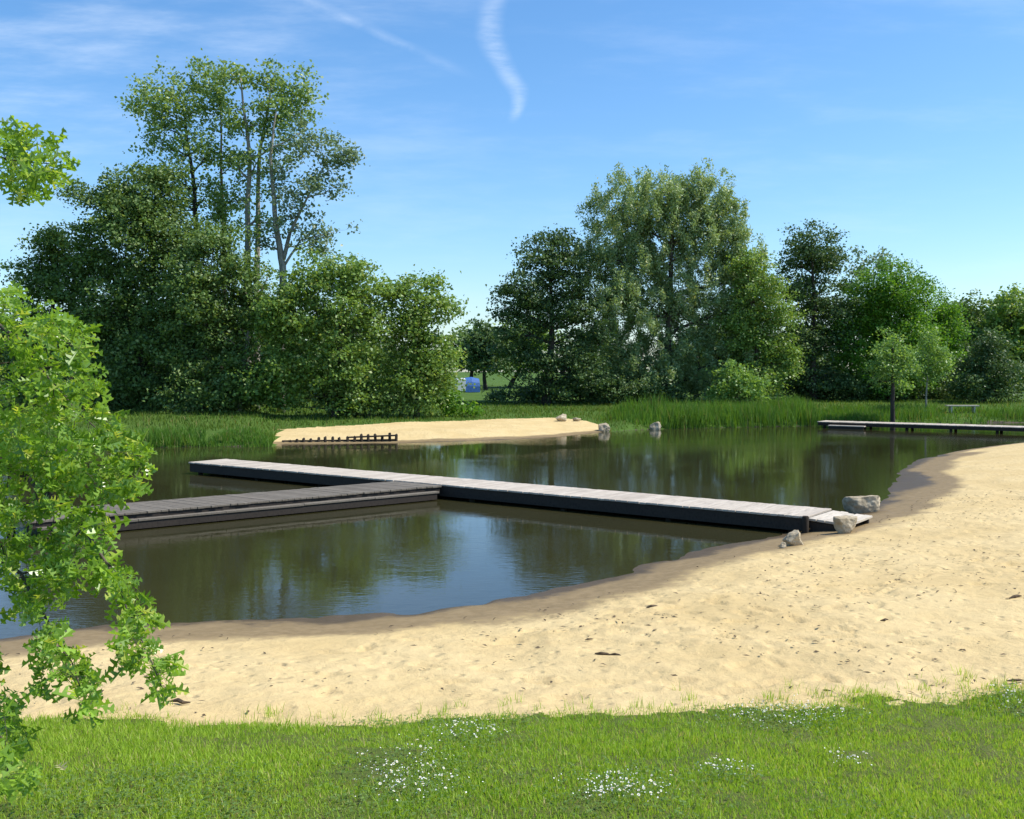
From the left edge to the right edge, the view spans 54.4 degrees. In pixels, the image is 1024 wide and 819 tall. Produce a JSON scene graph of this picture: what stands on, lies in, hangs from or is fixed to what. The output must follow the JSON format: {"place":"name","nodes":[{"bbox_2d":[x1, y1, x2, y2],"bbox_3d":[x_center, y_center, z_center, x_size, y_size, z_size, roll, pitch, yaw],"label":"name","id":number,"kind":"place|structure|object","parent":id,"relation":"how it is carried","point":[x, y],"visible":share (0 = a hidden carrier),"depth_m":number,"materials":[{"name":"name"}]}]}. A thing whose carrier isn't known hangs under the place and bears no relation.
{"place":"outdoors","nodes":[
{"label":"outdoors","id":0,"kind":"place"},
{"bbox_2d":[0,418,1023,727],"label":"sand beach","id":1,"kind":"structure","parent":0,"point":[232,670],"depth_m":10.30,"materials":[{"name":"beige sand"}]},
{"bbox_2d":[170,698,190,703],"bbox_3d":[-2.620,2.301,7.857,0.173,0.036,0.055,1,2,23],"label":"driftwood","id":2,"kind":"object","parent":1,"relation":"on","point":[179,700],"visible":0.95,"depth_m":7.84,"materials":[{"name":"wood"}]},
{"bbox_2d":[282,433,397,441],"bbox_3d":[-7.273,1.456,42.099,4.871,0.929,0.265,0,2,-10],"label":"palisade","id":3,"kind":"object","parent":1,"relation":"on","point":[368,439],"visible":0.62,"depth_m":42.16,"materials":[{"name":"brown wood"}]},
{"bbox_2d":[1,664,1015,722],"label":"grass","id":4,"kind":"structure","parent":1,"relation":"on","point":[763,694],"depth_m":7.72,"materials":[{"name":"green plant"}]},
{"bbox_2d":[188,459,830,531],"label":"boardwalk","id":5,"kind":"structure","parent":1,"relation":"on","point":[762,515],"depth_m":21.96,"materials":[{"name":"grey wood"}]},
{"bbox_2d":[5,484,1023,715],"bbox_3d":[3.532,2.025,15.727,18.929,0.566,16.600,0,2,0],"label":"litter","id":6,"kind":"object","parent":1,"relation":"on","point":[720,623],"visible":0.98,"depth_m":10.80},
{"bbox_2d":[556,414,566,420],"bbox_3d":[2.613,0.470,53.324,0.639,0.482,0.463,-1,2,-23],"label":"boulder","id":7,"kind":"object","parent":1,"relation":"on","point":[561,417],"visible":0.91,"depth_m":53.18,"materials":[{"name":"beige stone"}]},
{"bbox_2d":[595,652,611,654],"bbox_3d":[0.866,2.310,9.422,0.167,0.033,0.030,0,2,10],"label":"driftwood","id":8,"kind":"object","parent":1,"relation":"on","point":[602,653],"visible":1,"depth_m":9.41,"materials":[{"name":"wood"}]},
{"bbox_2d":[598,423,609,431],"bbox_3d":[4.633,0.976,49.989,0.599,0.606,0.558,0,2,0],"label":"boulder","id":9,"kind":"object","parent":1,"relation":"on","point":[603,427],"visible":0.86,"depth_m":49.82,"materials":[{"name":"grey stone"}]},
{"bbox_2d":[779,542,786,547],"bbox_3d":[4.425,2.220,16.255,0.122,0.113,0.094,0,2,0],"label":"boulder","id":10,"kind":"object","parent":1,"relation":"on","point":[782,544],"visible":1,"depth_m":16.23,"materials":[{"name":"grey stone"}]},
{"bbox_2d":[782,530,803,545],"bbox_3d":[4.643,2.153,16.479,0.302,0.309,0.242,2,3,41],"label":"boulder","id":11,"kind":"object","parent":1,"relation":"on","point":[792,538],"visible":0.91,"depth_m":16.43,"materials":[{"name":"beige stone"}]},
{"bbox_2d":[802,516,808,532],"bbox_3d":[5.383,2.333,18.264,0.128,0.760,0.129,0,2,0],"label":"mooring post","id":12,"kind":"object","parent":1,"relation":"on","point":[805,524],"visible":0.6,"depth_m":18.21,"materials":[{"name":"black wood"}]},
{"bbox_2d":[809,510,871,531],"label":"landing ramp","id":13,"kind":"structure","parent":1,"relation":"on","point":[824,522],"depth_m":18.35,"materials":[{"name":"grey wood"}]},
{"bbox_2d":[833,515,856,533],"bbox_3d":[5.935,2.056,17.720,0.442,0.341,0.263,0,2,0],"label":"boulder","id":14,"kind":"object","parent":1,"relation":"on","point":[844,524],"visible":1,"depth_m":17.62,"materials":[{"name":"beige stone"}]},
{"bbox_2d":[842,495,879,513],"bbox_3d":[7.439,2.067,21.158,0.810,0.500,0.426,0,2,0],"label":"boulder","id":15,"kind":"object","parent":1,"relation":"on","point":[859,504],"visible":0.88,"depth_m":21.00,"materials":[{"name":"grey stone"}]},
{"bbox_2d":[817,420,1023,433],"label":"boardwalk","id":16,"kind":"structure","parent":1,"relation":"on","point":[860,425],"depth_m":50.87,"materials":[{"name":"grey wood"}]},
{"bbox_2d":[1007,679,1022,681],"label":"driftwood","id":17,"kind":"object","parent":1,"relation":"on","point":[1011,680],"visible":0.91,"depth_m":7.96,"materials":[{"name":"wood"}]},
{"bbox_2d":[1009,594,1021,598],"bbox_3d":[5.656,2.098,11.183,0.233,0.039,0.041,-2,3,-38],"label":"driftwood","id":18,"kind":"object","parent":1,"relation":"on","point":[1015,596],"visible":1,"depth_m":11.15,"materials":[{"name":"wood"}]},
{"bbox_2d":[0,423,1023,638],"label":"water","id":19,"kind":"structure","parent":0,"point":[419,557],"depth_m":19.59,"materials":[{"name":"liquid"}]},
{"bbox_2d":[1,423,275,451],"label":"reeds","id":20,"kind":"object","parent":19,"relation":"in","point":[244,434],"visible":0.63,"depth_m":40.18,"materials":[{"name":"green plant"}]},
{"bbox_2d":[598,391,1023,428],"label":"reeds","id":21,"kind":"object","parent":19,"relation":"in","point":[685,414],"visible":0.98,"depth_m":55.77,"materials":[{"name":"green plant"}]},
{"bbox_2d":[0,673,1023,818],"bbox_3d":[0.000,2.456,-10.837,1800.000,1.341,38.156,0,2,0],"label":"lawn","id":22,"kind":"structure","parent":0,"point":[988,748],"depth_m":5.96,"materials":[{"name":"plant"}]},
{"bbox_2d":[56,761,66,769],"bbox_3d":[-2.557,2.017,5.637,0.085,0.034,0.077,0,2,0],"label":"fallen leaf","id":23,"kind":"object","parent":22,"relation":"on","point":[63,768],"visible":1,"depth_m":5.64,"materials":[{"name":"beige plant"}]},
{"bbox_2d":[0,115,189,803],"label":"pin oak","id":24,"kind":"object","parent":22,"relation":"on","point":[32,600],"visible":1,"depth_m":4.72,"materials":[{"name":"green plant"}]},
{"bbox_2d":[0,680,1023,818],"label":"clover","id":25,"kind":"object","parent":22,"relation":"on","point":[156,788],"visible":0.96,"depth_m":5.45,"materials":[{"name":"green plant"}]},
{"bbox_2d":[356,682,1020,800],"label":"flowers","id":26,"kind":"object","parent":22,"relation":"on","point":[607,771],"visible":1,"depth_m":5.74,"materials":[{"name":"white plant"}]},
{"bbox_2d":[0,0,1023,371],"label":"sky","id":27,"kind":"structure","parent":0,"point":[479,126],"materials":[{"name":"blue"}]},
{"bbox_2d":[0,372,1023,451],"bbox_3d":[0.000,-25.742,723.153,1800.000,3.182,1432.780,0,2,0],"label":"meadow","id":28,"kind":"structure","parent":0,"point":[498,381],"depth_m":55.47,"materials":[{"name":"green plant"}]},
{"bbox_2d":[0,347,9,386],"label":"distant tree","id":29,"kind":"object","parent":28,"relation":"on","point":[3,362],"visible":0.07,"depth_m":75.00,"materials":[{"name":"green plant"}]},
{"bbox_2d":[0,221,136,410],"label":"alder tree","id":30,"kind":"object","parent":28,"relation":"on","point":[54,276],"visible":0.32,"depth_m":54.91,"materials":[{"name":"green plant"}]},
{"bbox_2d":[46,301,182,397],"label":"distant tree","id":31,"kind":"object","parent":28,"relation":"on","point":[132,354],"depth_m":70.88,"materials":[{"name":"green plant"}]},
{"bbox_2d":[50,157,229,408],"bbox_3d":[-20.284,-6.724,54.773,9.754,14.287,7.422,0,2,0],"label":"alder tree","id":32,"kind":"object","parent":28,"relation":"on","point":[149,223],"visible":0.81,"depth_m":53.59,"materials":[{"name":"green plant"}]},
{"bbox_2d":[82,368,267,411],"bbox_3d":[-18.515,-0.646,54.441,10.685,3.544,4.984,0,2,0],"label":"hazel bush","id":33,"kind":"object","parent":28,"relation":"on","point":[140,405],"visible":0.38,"depth_m":53.79,"materials":[{"name":"green plant"}]},
{"bbox_2d":[114,48,253,389],"bbox_3d":[-18.791,-10.174,57.444,7.754,20.802,5.260,-1,2,-17],"label":"poplar tree","id":34,"kind":"object","parent":28,"relation":"on","point":[164,124],"visible":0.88,"depth_m":57.00,"materials":[{"name":"green plant"}]},
{"bbox_2d":[143,219,277,413],"bbox_3d":[-15.837,-4.638,52.919,7.645,11.088,7.029,0,2,0],"label":"alder tree","id":35,"kind":"object","parent":28,"relation":"on","point":[209,311],"visible":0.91,"depth_m":51.95,"materials":[{"name":"green plant"}]},
{"bbox_2d":[200,54,328,408],"bbox_3d":[-13.906,-9.938,56.849,7.175,20.415,4.621,0,2,0],"label":"poplar tree","id":36,"kind":"object","parent":28,"relation":"on","point":[284,109],"visible":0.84,"depth_m":56.44,"materials":[{"name":"green plant"}]},
{"bbox_2d":[225,308,343,400],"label":"distant tree","id":37,"kind":"object","parent":28,"relation":"on","point":[290,349],"visible":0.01,"depth_m":71.52,"materials":[{"name":"green plant"}]},
{"bbox_2d":[247,109,366,411],"bbox_3d":[-11.223,-8.112,55.513,6.434,17.226,4.272,-1,2,-26],"label":"poplar tree","id":38,"kind":"object","parent":28,"relation":"on","point":[315,184],"visible":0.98,"depth_m":55.41,"materials":[{"name":"green plant"}]},
{"bbox_2d":[216,241,404,418],"bbox_3d":[-10.081,-3.977,52.064,9.861,9.643,6.084,0,2,0],"label":"ash tree","id":39,"kind":"object","parent":28,"relation":"on","point":[279,366],"visible":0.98,"depth_m":51.19,"materials":[{"name":"green plant"}]},
{"bbox_2d":[314,321,404,393],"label":"distant tree","id":40,"kind":"object","parent":28,"relation":"on","point":[375,353],"visible":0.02,"depth_m":77.65,"materials":[{"name":"green plant"}]},
{"bbox_2d":[306,374,424,417],"bbox_3d":[-7.672,-0.610,52.278,6.329,2.614,4.036,0,2,0],"label":"hazel bush","id":41,"kind":"object","parent":28,"relation":"on","point":[382,400],"visible":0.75,"depth_m":51.68,"materials":[{"name":"green plant"}]},
{"bbox_2d":[376,334,420,396],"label":"distant tree","id":42,"kind":"object","parent":28,"relation":"on","point":[392,363],"visible":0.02,"depth_m":80.97,"materials":[{"name":"green plant"}]},
{"bbox_2d":[363,264,481,419],"bbox_3d":[-5.109,-3.486,52.936,5.800,8.650,5.435,-2,3,-35],"label":"ash tree","id":43,"kind":"object","parent":28,"relation":"on","point":[419,371],"visible":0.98,"depth_m":52.35,"materials":[{"name":"green plant"}]},
{"bbox_2d":[422,384,485,416],"bbox_3d":[-3.218,-0.330,53.968,3.505,2.072,2.411,-1,2,-17],"label":"elder bush","id":44,"kind":"object","parent":28,"relation":"on","point":[471,408],"visible":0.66,"depth_m":53.77,"materials":[{"name":"green plant"}]},
{"bbox_2d":[433,320,499,376],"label":"distant tree","id":45,"kind":"object","parent":28,"relation":"on","point":[459,328],"visible":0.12,"depth_m":112.05,"materials":[{"name":"green plant"}]},
{"bbox_2d":[455,377,479,391],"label":"tent","id":46,"kind":"object","parent":28,"relation":"on","point":[472,381],"visible":0.72,"depth_m":91.22,"materials":[{"name":"blue fabric"}]},
{"bbox_2d":[450,313,518,389],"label":"distant tree","id":47,"kind":"object","parent":28,"relation":"on","point":[475,346],"visible":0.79,"depth_m":97.10,"materials":[{"name":"green plant"}]},
{"bbox_2d":[472,315,567,387],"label":"distant tree","id":48,"kind":"object","parent":28,"relation":"on","point":[518,369],"visible":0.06,"depth_m":103.75,"materials":[{"name":"green plant"}]},
{"bbox_2d":[476,223,616,404],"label":"oak tree","id":49,"kind":"object","parent":28,"relation":"on","point":[529,301],"visible":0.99,"depth_m":68.22,"materials":[{"name":"green plant"}]},
{"bbox_2d":[482,367,690,404],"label":"hazel bush","id":50,"kind":"object","parent":28,"relation":"on","point":[622,387],"visible":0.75,"depth_m":69.07,"materials":[{"name":"green plant"}]},
{"bbox_2d":[530,323,648,389],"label":"distant tree","id":51,"kind":"object","parent":28,"relation":"on","point":[569,356],"visible":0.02,"depth_m":88.57,"materials":[{"name":"green plant"}]},
{"bbox_2d":[572,157,778,401],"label":"willow tree","id":52,"kind":"object","parent":28,"relation":"on","point":[634,243],"visible":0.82,"depth_m":69.94,"materials":[{"name":"green plant"}]},
{"bbox_2d":[652,325,754,390],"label":"distant tree","id":53,"kind":"object","parent":28,"relation":"on","point":[702,358],"visible":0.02,"depth_m":90.58,"materials":[{"name":"green plant"}]},
{"bbox_2d":[702,358,776,403],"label":"hazel bush","id":54,"kind":"object","parent":28,"relation":"on","point":[740,380],"visible":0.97,"depth_m":65.80,"materials":[{"name":"green plant"}]},
{"bbox_2d":[708,245,816,402],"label":"lime tree","id":55,"kind":"object","parent":28,"relation":"on","point":[774,359],"visible":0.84,"depth_m":68.22,"materials":[{"name":"green plant"}]},
{"bbox_2d":[774,320,855,390],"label":"distant tree","id":56,"kind":"object","parent":28,"relation":"on","point":[819,360],"visible":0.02,"depth_m":93.60,"materials":[{"name":"green plant"}]},
{"bbox_2d":[770,218,874,399],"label":"alder tree","id":57,"kind":"object","parent":28,"relation":"on","point":[812,257],"visible":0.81,"depth_m":71.99,"materials":[{"name":"green plant"}]},
{"bbox_2d":[823,245,902,371],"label":"aspen tree","id":58,"kind":"object","parent":28,"relation":"on","point":[868,261],"visible":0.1,"depth_m":78.74,"materials":[{"name":"green plant"}]},
{"bbox_2d":[772,369,982,400],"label":"hazel bush","id":59,"kind":"object","parent":28,"relation":"on","point":[940,393],"visible":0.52,"depth_m":73.03,"materials":[{"name":"green plant"}]},
{"bbox_2d":[816,251,958,399],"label":"maple tree","id":60,"kind":"object","parent":28,"relation":"on","point":[909,317],"visible":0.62,"depth_m":71.73,"materials":[{"name":"green plant"}]},
{"bbox_2d":[902,324,963,405],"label":"young tree","id":61,"kind":"object","parent":28,"relation":"on","point":[939,351],"visible":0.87,"depth_m":60.72,"materials":[{"name":"green plant"}]},
{"bbox_2d":[922,286,984,392],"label":"maple tree","id":62,"kind":"object","parent":28,"relation":"on","point":[957,331],"visible":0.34,"depth_m":75.24,"materials":[{"name":"green plant"}]},
{"bbox_2d":[919,300,994,373],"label":"distant tree","id":63,"kind":"object","parent":28,"relation":"on","point":[965,321],"visible":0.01,"depth_m":92.87,"materials":[{"name":"green plant"}]},
{"bbox_2d":[945,405,979,411],"bbox_3d":[27.933,-0.033,61.791,1.950,0.478,0.465,0,2,3],"label":"bench","id":64,"kind":"object","parent":28,"relation":"on","point":[973,407],"visible":0.92,"depth_m":61.59,"materials":[{"name":"grey wood"}]},
{"bbox_2d":[945,288,1006,369],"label":"deciduous tree","id":65,"kind":"object","parent":28,"relation":"on","point":[974,312],"visible":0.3,"depth_m":87.15,"materials":[{"name":"green plant"}]},
{"bbox_2d":[934,327,1023,402],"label":"bush","id":66,"kind":"object","parent":28,"relation":"on","point":[993,375],"visible":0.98,"depth_m":69.13,"materials":[{"name":"green plant"}]},
{"bbox_2d":[972,282,1023,392],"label":"deciduous tree","id":67,"kind":"object","parent":28,"relation":"on","point":[1006,308],"visible":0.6,"depth_m":85.49,"materials":[{"name":"green plant"}]},
{"bbox_2d":[978,289,1023,387],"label":"distant tree","id":68,"kind":"object","parent":28,"relation":"on","point":[997,305],"visible":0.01,"depth_m":96.51,"materials":[{"name":"green plant"}]},
{"bbox_2d":[46,420,1023,451],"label":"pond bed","id":69,"kind":"object","parent":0,"point":[695,427],"depth_m":54.72,"materials":[{"name":"brown soil"}]},
{"bbox_2d":[0,481,441,537],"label":"boardwalk","id":70,"kind":"structure","parent":69,"relation":"on","point":[159,513],"depth_m":20.86,"materials":[{"name":"grey wood"}]},
{"bbox_2d":[649,422,660,429],"bbox_3d":[7.447,0.959,51.819,0.622,0.657,0.407,0,2,0],"label":"boulder","id":71,"kind":"object","parent":69,"relation":"on","point":[655,426],"visible":0.67,"depth_m":51.66,"materials":[{"name":"grey stone"}]},
{"bbox_2d":[857,326,923,421],"bbox_3d":[21.355,-1.698,56.049,2.951,6.084,4.318,2,3,44],"label":"young tree","id":72,"kind":"object","parent":69,"relation":"on","point":[898,355],"visible":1,"depth_m":55.90,"materials":[{"name":"green plant"}]}
]}

